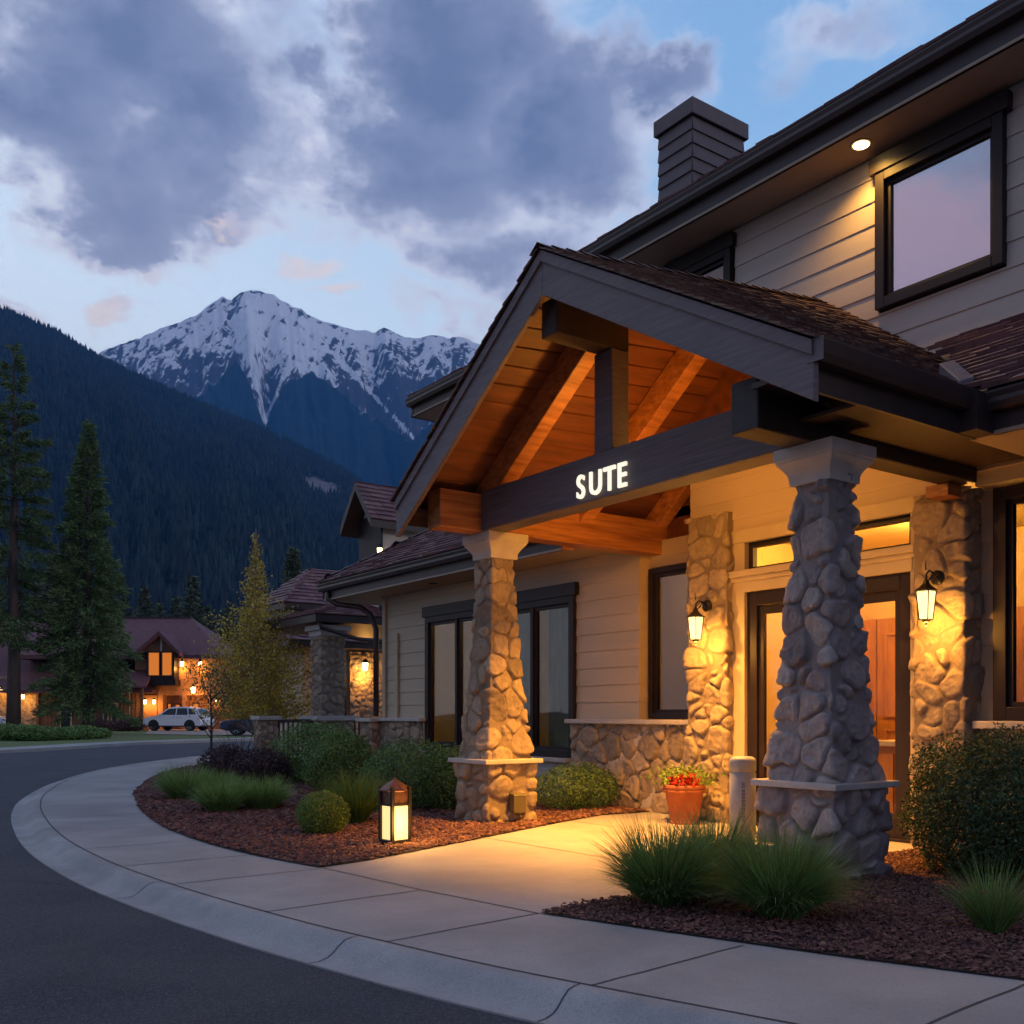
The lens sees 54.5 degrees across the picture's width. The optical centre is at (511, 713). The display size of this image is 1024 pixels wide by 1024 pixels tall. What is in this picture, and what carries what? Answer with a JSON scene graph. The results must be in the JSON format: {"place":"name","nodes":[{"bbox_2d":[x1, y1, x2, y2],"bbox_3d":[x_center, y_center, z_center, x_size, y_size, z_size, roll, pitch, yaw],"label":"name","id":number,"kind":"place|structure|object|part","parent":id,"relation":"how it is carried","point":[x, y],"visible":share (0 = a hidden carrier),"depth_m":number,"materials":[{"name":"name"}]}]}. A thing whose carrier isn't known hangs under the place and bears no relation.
{"place":"outdoors","nodes":[
{"label":"outdoors","id":0,"kind":"place"},
{"bbox_2d":[0,730,252,747],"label":"lawn","id":1,"kind":"structure","parent":0,"point":[117,736],"depth_m":49.96,"materials":[{"name":"green plant"}]},
{"bbox_2d":[0,723,35,740],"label":"hedge bush","id":2,"kind":"object","parent":1,"relation":"on","point":[6,731],"visible":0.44,"depth_m":45.53,"materials":[{"name":"green plant"}]},
{"bbox_2d":[11,724,58,740],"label":"hedge bush","id":3,"kind":"object","parent":1,"relation":"on","point":[38,733],"visible":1,"depth_m":45.17,"materials":[{"name":"green plant"}]},
{"bbox_2d":[0,342,70,723],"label":"pine tree","id":4,"kind":"object","parent":1,"relation":"on","point":[22,483],"visible":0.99,"depth_m":57.82,"materials":[{"name":"green plant"}]},
{"bbox_2d":[50,726,84,739],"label":"hedge bush","id":5,"kind":"object","parent":1,"relation":"on","point":[70,735],"visible":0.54,"depth_m":46.90,"materials":[{"name":"green plant"}]},
{"bbox_2d":[63,724,101,739],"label":"hedge bush","id":6,"kind":"object","parent":1,"relation":"on","point":[89,731],"visible":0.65,"depth_m":47.95,"materials":[{"name":"green plant"}]},
{"bbox_2d":[26,419,143,727],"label":"fir tree","id":7,"kind":"object","parent":1,"relation":"on","point":[97,675],"visible":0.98,"depth_m":59.35,"materials":[{"name":"green plant"}]},
{"bbox_2d":[90,727,112,738],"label":"hedge bush","id":8,"kind":"object","parent":1,"relation":"on","point":[106,732],"visible":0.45,"depth_m":49.80,"materials":[{"name":"green plant"}]},
{"bbox_2d":[110,718,145,731],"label":"hedge bush","id":9,"kind":"object","parent":1,"relation":"on","point":[123,724],"visible":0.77,"depth_m":69.64,"materials":[{"name":"purple plant"}]},
{"bbox_2d":[0,737,253,753],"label":"sidewalk","id":10,"kind":"structure","parent":0,"point":[60,747],"depth_m":40.63,"materials":[{"name":"concrete"}]},
{"bbox_2d":[0,332,347,653],"bbox_3d":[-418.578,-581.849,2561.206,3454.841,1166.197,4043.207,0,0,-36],"label":"hillside","id":11,"kind":"structure","parent":0,"point":[322,483],"depth_m":1534.47,"materials":[{"name":"green plant"}]},
{"bbox_2d":[0,305,363,658],"bbox_3d":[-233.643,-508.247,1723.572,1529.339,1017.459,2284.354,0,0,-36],"label":"forest","id":12,"kind":"object","parent":11,"relation":"on","point":[155,478],"visible":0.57,"depth_m":1234.02,"materials":[{"name":"green plant"}]},
{"bbox_2d":[145,729,252,735],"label":"driveway","id":13,"kind":"structure","parent":0,"point":[193,732],"depth_m":64.60,"materials":[{"name":"grey concrete"}]},
{"bbox_2d":[143,707,214,730],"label":"parked car","id":14,"kind":"object","parent":13,"relation":"on","point":[168,719],"visible":0.89,"depth_m":70.62,"materials":[{"name":"white paint"}]},
{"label":"window","id":15,"kind":"part","parent":14,"relation":"part of","materials":[{"name":"black glass"}]},
{"bbox_2d":[219,710,278,734],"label":"parked car","id":16,"kind":"object","parent":13,"relation":"on","point":[233,729],"visible":0.29,"depth_m":55.87,"materials":[{"name":"blue paint"}]},
{"bbox_2d":[0,741,533,1023],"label":"road","id":17,"kind":"structure","parent":0,"point":[71,952],"depth_m":5.27,"materials":[{"name":"grey asphalt"}]},
{"bbox_2d":[99,290,587,557],"bbox_3d":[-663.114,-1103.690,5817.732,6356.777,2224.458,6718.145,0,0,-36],"label":"mountain","id":18,"kind":"structure","parent":0,"point":[338,394],"depth_m":4743.31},
{"bbox_2d":[0,0,996,353],"label":"sky","id":19,"kind":"structure","parent":0,"point":[398,166],"materials":[{"name":"blue"}]},
{"bbox_2d":[40,756,1023,1023],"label":"sidewalk","id":20,"kind":"structure","parent":0,"point":[488,900],"depth_m":6.16,"materials":[{"name":"concrete"}]},
{"bbox_2d":[188,481,427,763],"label":"neighbouring lodge","id":21,"kind":"structure","parent":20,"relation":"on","point":[339,640],"depth_m":25.19,"materials":[{"name":"stone"}]},
{"bbox_2d":[344,677,345,715],"bbox_3d":[-5.540,0.050,31.017,0.800,2.400,0.050,0,0,-36],"label":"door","id":22,"kind":"structure","parent":21,"relation":"in","point":[345,677],"depth_m":31.21,"materials":[{"name":"brown wood"}]},
{"bbox_2d":[361,658,368,670],"bbox_3d":[-4.627,-1.555,31.288,0.225,0.390,0.290,0,0,-36],"label":"outdoor lantern","id":23,"kind":"object","parent":21,"relation":"attached to","point":[364,662],"visible":1,"depth_m":31.21,"materials":[{"name":"white glass"}]},
{"bbox_2d":[359,518,378,559],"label":"wall","id":24,"kind":"structure","parent":21,"relation":"in","point":[368,535],"depth_m":25.54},
{"bbox_2d":[377,544,382,551],"bbox_3d":[-3.315,-4.109,24.868,0.158,0.273,0.203,0,0,-36],"label":"outdoor lantern","id":25,"kind":"object","parent":21,"relation":"attached to","point":[379,547],"visible":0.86,"depth_m":24.81,"materials":[{"name":"white glass"}]},
{"bbox_2d":[132,761,646,866],"bbox_3d":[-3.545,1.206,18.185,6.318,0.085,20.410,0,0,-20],"label":"bark mulch","id":26,"kind":"object","parent":20,"relation":"on","point":[154,804],"visible":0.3,"depth_m":10.77,"materials":[{"name":"brown wood"}]},
{"bbox_2d":[142,760,222,799],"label":"ornamental grass","id":27,"kind":"object","parent":26,"relation":"on","point":[173,787],"depth_m":14.19,"materials":[{"name":"green plant"}]},
{"bbox_2d":[151,647,259,752],"bbox_3d":[-6.439,-0.097,21.288,2.085,2.694,1.790,0,0,-36],"label":"sapling","id":28,"kind":"object","parent":26,"relation":"on","point":[209,693],"visible":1,"depth_m":21.29,"materials":[{"name":"brown plant"}]},
{"bbox_2d":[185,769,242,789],"bbox_3d":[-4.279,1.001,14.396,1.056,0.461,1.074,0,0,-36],"label":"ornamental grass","id":29,"kind":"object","parent":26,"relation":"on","point":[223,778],"depth_m":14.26,"materials":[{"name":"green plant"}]},
{"bbox_2d":[181,772,259,811],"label":"ornamental grass","id":30,"kind":"object","parent":26,"relation":"on","point":[223,797],"depth_m":12.44,"materials":[{"name":"green plant"}]},
{"bbox_2d":[196,743,250,777],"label":"bush","id":31,"kind":"object","parent":26,"relation":"on","point":[223,753],"visible":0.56,"depth_m":18.55,"materials":[{"name":"purple plant"}]},
{"bbox_2d":[200,724,267,766],"bbox_3d":[-5.623,0.711,20.581,1.770,1.042,1.746,0,0,-36],"label":"bush","id":32,"kind":"object","parent":26,"relation":"on","point":[244,741],"visible":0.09,"depth_m":20.48,"materials":[{"name":"plant"}]},
{"bbox_2d":[181,533,311,734],"bbox_3d":[-6.503,-1.750,25.512,3.828,6.001,4.155,0,0,-36],"label":"aspen tree","id":33,"kind":"object","parent":26,"relation":"on","point":[262,701],"visible":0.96,"depth_m":25.19,"materials":[{"name":"green plant"}]},
{"bbox_2d":[229,745,294,785],"bbox_3d":[-4.274,0.896,16.995,1.146,0.722,1.107,0,0,-36],"label":"bush","id":34,"kind":"object","parent":26,"relation":"on","point":[254,763],"visible":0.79,"depth_m":16.78,"materials":[{"name":"purple plant"}]},
{"bbox_2d":[225,769,299,808],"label":"ornamental grass","id":35,"kind":"object","parent":26,"relation":"on","point":[267,796],"depth_m":12.74,"materials":[{"name":"green plant"}]},
{"bbox_2d":[267,718,369,781],"bbox_3d":[-3.523,0.670,18.024,1.892,1.172,1.741,0,0,-36],"label":"bush","id":36,"kind":"object","parent":26,"relation":"on","point":[294,758],"visible":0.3,"depth_m":17.67,"materials":[{"name":"green plant"}]},
{"bbox_2d":[295,789,350,833],"bbox_3d":[-1.958,1.019,10.297,0.583,0.470,0.582,0,0,-36],"label":"bush","id":37,"kind":"object","parent":26,"relation":"on","point":[324,822],"visible":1,"depth_m":10.17,"materials":[{"name":"green plant"}]},
{"bbox_2d":[297,726,377,790],"bbox_3d":[-2.772,0.717,15.886,1.300,1.077,1.348,0,0,-36],"label":"bush","id":38,"kind":"object","parent":26,"relation":"on","point":[331,761],"visible":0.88,"depth_m":15.61,"materials":[{"name":"green plant"}]},
{"bbox_2d":[311,763,391,823],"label":"ornamental grass","id":39,"kind":"object","parent":26,"relation":"on","point":[363,805],"depth_m":11.05,"materials":[{"name":"green plant"}]},
{"bbox_2d":[378,777,411,844],"bbox_3d":[-1.112,0.927,9.448,0.261,0.645,0.301,0,0,-42],"label":"path lantern","id":40,"kind":"object","parent":26,"relation":"on","point":[394,810],"visible":0.87,"depth_m":9.40,"materials":[{"name":"white glass"}]},
{"bbox_2d":[359,736,456,808],"bbox_3d":[-1.327,0.773,12.997,1.464,0.965,1.388,0,0,-36],"label":"hedge","id":41,"kind":"object","parent":26,"relation":"on","point":[395,753],"visible":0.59,"depth_m":12.68,"materials":[{"name":"green plant"}]},
{"bbox_2d":[413,742,460,810],"bbox_3d":[-0.791,0.811,12.899,1.019,0.888,1.038,0,0,-11],"label":"hedge","id":42,"kind":"object","parent":26,"relation":"on","point":[448,801],"visible":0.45,"depth_m":12.63,"materials":[{"name":"green plant"}]},
{"bbox_2d":[534,761,621,809],"bbox_3d":[0.845,0.925,12.885,1.432,0.666,0.902,0,0,-36],"label":"bush","id":43,"kind":"object","parent":26,"relation":"on","point":[579,789],"visible":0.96,"depth_m":12.70,"materials":[{"name":"green plant"}]},
{"bbox_2d":[11,756,788,1023],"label":"kerb","id":44,"kind":"structure","parent":20,"relation":"on","point":[530,998],"depth_m":5.30,"materials":[{"name":"concrete"}]},
{"bbox_2d":[315,0,1023,880],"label":"hotel lodge","id":45,"kind":"structure","parent":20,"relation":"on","point":[781,372],"depth_m":10.41,"materials":[{"name":"beige wood"}]},
{"bbox_2d":[422,582,579,757],"bbox_3d":[-0.227,-0.610,15.708,0.298,2.480,4.210,0,0,-36],"label":"window","id":46,"kind":"structure","parent":45,"relation":"in","point":[560,599],"depth_m":14.77,"materials":[{"name":"black glass"}]},
{"bbox_2d":[509,792,526,812],"bbox_3d":[0.069,1.008,11.242,0.178,0.225,0.089,0,0,-36],"label":"landscape light box","id":47,"kind":"object","parent":45,"relation":"attached to","point":[518,802],"visible":1,"depth_m":11.20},
{"bbox_2d":[576,461,627,498],"bbox_3d":[0.852,-2.226,9.502,0.024,0.234,0.722,0,0,-36],"label":"entrance sign","id":48,"kind":"object","parent":45,"relation":"attached to","point":[620,474],"visible":1,"depth_m":9.44,"materials":[{"name":"beige"}]},
{"bbox_2d":[648,563,687,718],"bbox_3d":[2.137,-0.915,12.623,0.134,1.950,1.040,0,0,-36],"label":"window","id":49,"kind":"structure","parent":45,"relation":"in","point":[654,575],"depth_m":12.96,"materials":[{"name":"black metal"}]},
{"bbox_2d":[686,593,711,644],"bbox_3d":[2.126,-1.078,11.311,0.296,0.594,0.225,0,0,-36],"label":"wall sconce","id":50,"kind":"object","parent":45,"relation":"attached to","point":[695,617],"depth_m":11.26,"materials":[{"name":"white glass"}]},
{"bbox_2d":[664,231,736,281],"bbox_3d":[2.454,-5.390,12.954,0.152,1.280,1.230,0,0,-36],"label":"window","id":51,"kind":"structure","parent":45,"relation":"in","point":[720,252],"depth_m":12.70,"materials":[{"name":"black glass"}]},
{"bbox_2d":[759,604,784,816],"bbox_3d":[3.039,0.010,10.778,0.050,2.420,0.884,0,0,-36],"label":"door","id":52,"kind":"structure","parent":45,"relation":"in","point":[770,609],"depth_m":11.08,"materials":[{"name":"brown wood"}]},
{"bbox_2d":[749,514,909,568],"bbox_3d":[3.305,-1.770,10.422,0.072,0.320,2.060,0,0,-36],"label":"transom window","id":53,"kind":"structure","parent":45,"relation":"in","point":[753,546],"depth_m":10.14,"materials":[{"name":"glass"}]},
{"bbox_2d":[849,138,872,150],"bbox_3d":[3.729,-6.073,10.614,0.238,0.014,0.238,0,0,-36],"label":"downlight","id":54,"kind":"object","parent":45,"relation":"attached to","point":[861,144],"visible":1,"depth_m":10.59,"materials":[{"name":"white glass"}]},
{"bbox_2d":[862,591,899,838],"bbox_3d":[3.557,0.010,10.054,0.050,2.420,0.884,0,0,-36],"label":"door","id":55,"kind":"structure","parent":45,"relation":"in","point":[895,595],"depth_m":9.72,"materials":[{"name":"brown wood"}]},
{"bbox_2d":[878,740,894,812],"bbox_3d":[4.676,0.770,10.235,0.580,0.960,1.900,0,0,-36],"label":"reception counter","id":56,"kind":"object","parent":45,"relation":"on","point":[886,757],"visible":0.07,"depth_m":10.69,"materials":[{"name":"wood"}]},
{"bbox_2d":[914,562,944,625],"bbox_3d":[3.779,-1.088,9.002,0.296,0.594,0.225,0,0,-36],"label":"wall sconce","id":57,"kind":"object","parent":45,"relation":"attached to","point":[926,591],"depth_m":8.95,"materials":[{"name":"white glass"}]},
{"bbox_2d":[869,88,1012,312],"bbox_3d":[4.390,-5.195,10.233,0.172,1.650,1.530,0,0,-36],"label":"window","id":58,"kind":"structure","parent":45,"relation":"in","point":[941,192],"depth_m":10.19,"materials":[{"name":"clear glass"}]},
{"bbox_2d":[993,483,1023,720],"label":"window","id":59,"kind":"structure","parent":45,"relation":"in","point":[1006,499],"depth_m":8.87,"materials":[{"name":"black wood"}]},
{"bbox_2d":[640,760,725,824],"bbox_3d":[1.922,0.895,11.436,0.835,0.709,1.162,0,0,-36],"label":"flower pot","id":60,"kind":"object","parent":20,"relation":"on","point":[686,788],"visible":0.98,"depth_m":11.19,"materials":[{"name":"ceramic"}]},
{"bbox_2d":[729,756,755,842],"bbox_3d":[2.002,0.808,8.628,0.227,0.883,0.227,0,0,-36],"label":"bollard","id":61,"kind":"object","parent":20,"relation":"on","point":[742,774],"visible":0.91,"depth_m":8.53,"materials":[{"name":"paint"}]},
{"bbox_2d":[541,847,1023,978],"bbox_3d":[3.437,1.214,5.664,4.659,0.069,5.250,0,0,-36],"label":"bark mulch","id":62,"kind":"object","parent":20,"relation":"on","point":[915,917],"visible":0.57,"depth_m":5.88,"materials":[{"name":"brown wood"}]},
{"bbox_2d":[568,805,742,907],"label":"ornamental grass","id":63,"kind":"object","parent":62,"relation":"on","point":[654,877],"depth_m":6.26,"materials":[{"name":"green plant"}]},
{"bbox_2d":[639,799,791,890],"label":"ornamental grass","id":64,"kind":"object","parent":62,"relation":"on","point":[722,827],"depth_m":6.88,"materials":[{"name":"green plant"}]},
{"bbox_2d":[672,809,883,921],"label":"ornamental grass","id":65,"kind":"object","parent":62,"relation":"on","point":[772,887],"depth_m":5.85,"materials":[{"name":"green plant"}]},
{"bbox_2d":[893,722,1023,880],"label":"bush","id":66,"kind":"object","parent":62,"relation":"on","point":[1005,839],"visible":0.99,"depth_m":7.35,"materials":[{"name":"green plant"}]},
{"bbox_2d":[928,850,1023,933],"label":"ornamental grass","id":67,"kind":"object","parent":62,"relation":"on","point":[987,915],"depth_m":5.56,"materials":[{"name":"green plant"}]},
{"label":"ground","id":68,"kind":"structure","parent":0,"visible":0},
{"bbox_2d":[0,716,5,723],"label":"parked car","id":69,"kind":"object","parent":68,"relation":"on","point":[2,719],"visible":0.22,"depth_m":65.32,"materials":[{"name":"white paint"}]},
{"bbox_2d":[36,550,71,616],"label":"fir tree","id":70,"kind":"object","parent":68,"relation":"on","point":[46,589],"visible":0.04,"depth_m":109.46,"materials":[{"name":"green plant"}]},
{"bbox_2d":[77,718,112,729],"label":"hedge bush","id":71,"kind":"object","parent":68,"relation":"on","point":[104,723],"visible":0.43,"depth_m":71.99,"materials":[{"name":"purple plant"}]},
{"bbox_2d":[109,576,135,616],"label":"fir tree","id":72,"kind":"object","parent":68,"relation":"on","point":[124,611],"visible":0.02,"depth_m":111.81,"materials":[{"name":"green plant"}]},
{"bbox_2d":[0,617,266,729],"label":"lodge","id":73,"kind":"structure","parent":68,"relation":"on","point":[163,645],"depth_m":77.99,"materials":[{"name":"brown wood"}]},
{"bbox_2d":[60,707,71,726],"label":"window","id":74,"kind":"structure","parent":73,"relation":"in","point":[68,723],"depth_m":77.90,"materials":[{"name":"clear glass"}]},
{"bbox_2d":[103,710,108,720],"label":"window","id":75,"kind":"structure","parent":73,"relation":"in","point":[104,717],"depth_m":77.92,"materials":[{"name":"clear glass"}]},
{"bbox_2d":[111,703,117,720],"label":"window","id":76,"kind":"structure","parent":73,"relation":"in","point":[116,704],"depth_m":77.92,"materials":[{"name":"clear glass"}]},
{"bbox_2d":[146,651,180,685],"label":"window","id":77,"kind":"structure","parent":73,"relation":"in","point":[159,664],"depth_m":76.84,"materials":[{"name":"brown glass"}]},
{"bbox_2d":[132,585,157,616],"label":"fir tree","id":78,"kind":"object","parent":68,"relation":"on","point":[142,610],"visible":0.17,"depth_m":119.74,"materials":[{"name":"green plant"}]},
{"bbox_2d":[153,601,166,616],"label":"fir tree","id":79,"kind":"object","parent":68,"relation":"on","point":[159,607],"visible":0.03,"depth_m":124.86,"materials":[{"name":"green plant"}]},
{"bbox_2d":[167,595,182,616],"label":"fir tree","id":80,"kind":"object","parent":68,"relation":"on","point":[177,606],"visible":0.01,"depth_m":129.73,"materials":[{"name":"green plant"}]},
{"bbox_2d":[178,573,210,628],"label":"fir tree","id":81,"kind":"object","parent":68,"relation":"on","point":[193,602],"visible":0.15,"depth_m":107.75,"materials":[{"name":"green plant"}]},
{"bbox_2d":[202,604,217,634],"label":"fir tree","id":82,"kind":"object","parent":68,"relation":"on","point":[207,610],"visible":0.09,"depth_m":117.87,"materials":[{"name":"green plant"}]},
{"bbox_2d":[219,606,237,645],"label":"fir tree","id":83,"kind":"object","parent":68,"relation":"on","point":[227,610],"visible":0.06,"depth_m":111.80,"materials":[{"name":"green plant"}]},
{"bbox_2d":[264,544,302,708],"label":"fir tree","id":84,"kind":"object","parent":68,"relation":"on","point":[294,565],"visible":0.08,"depth_m":69.74,"materials":[{"name":"green plant"}]}
]}

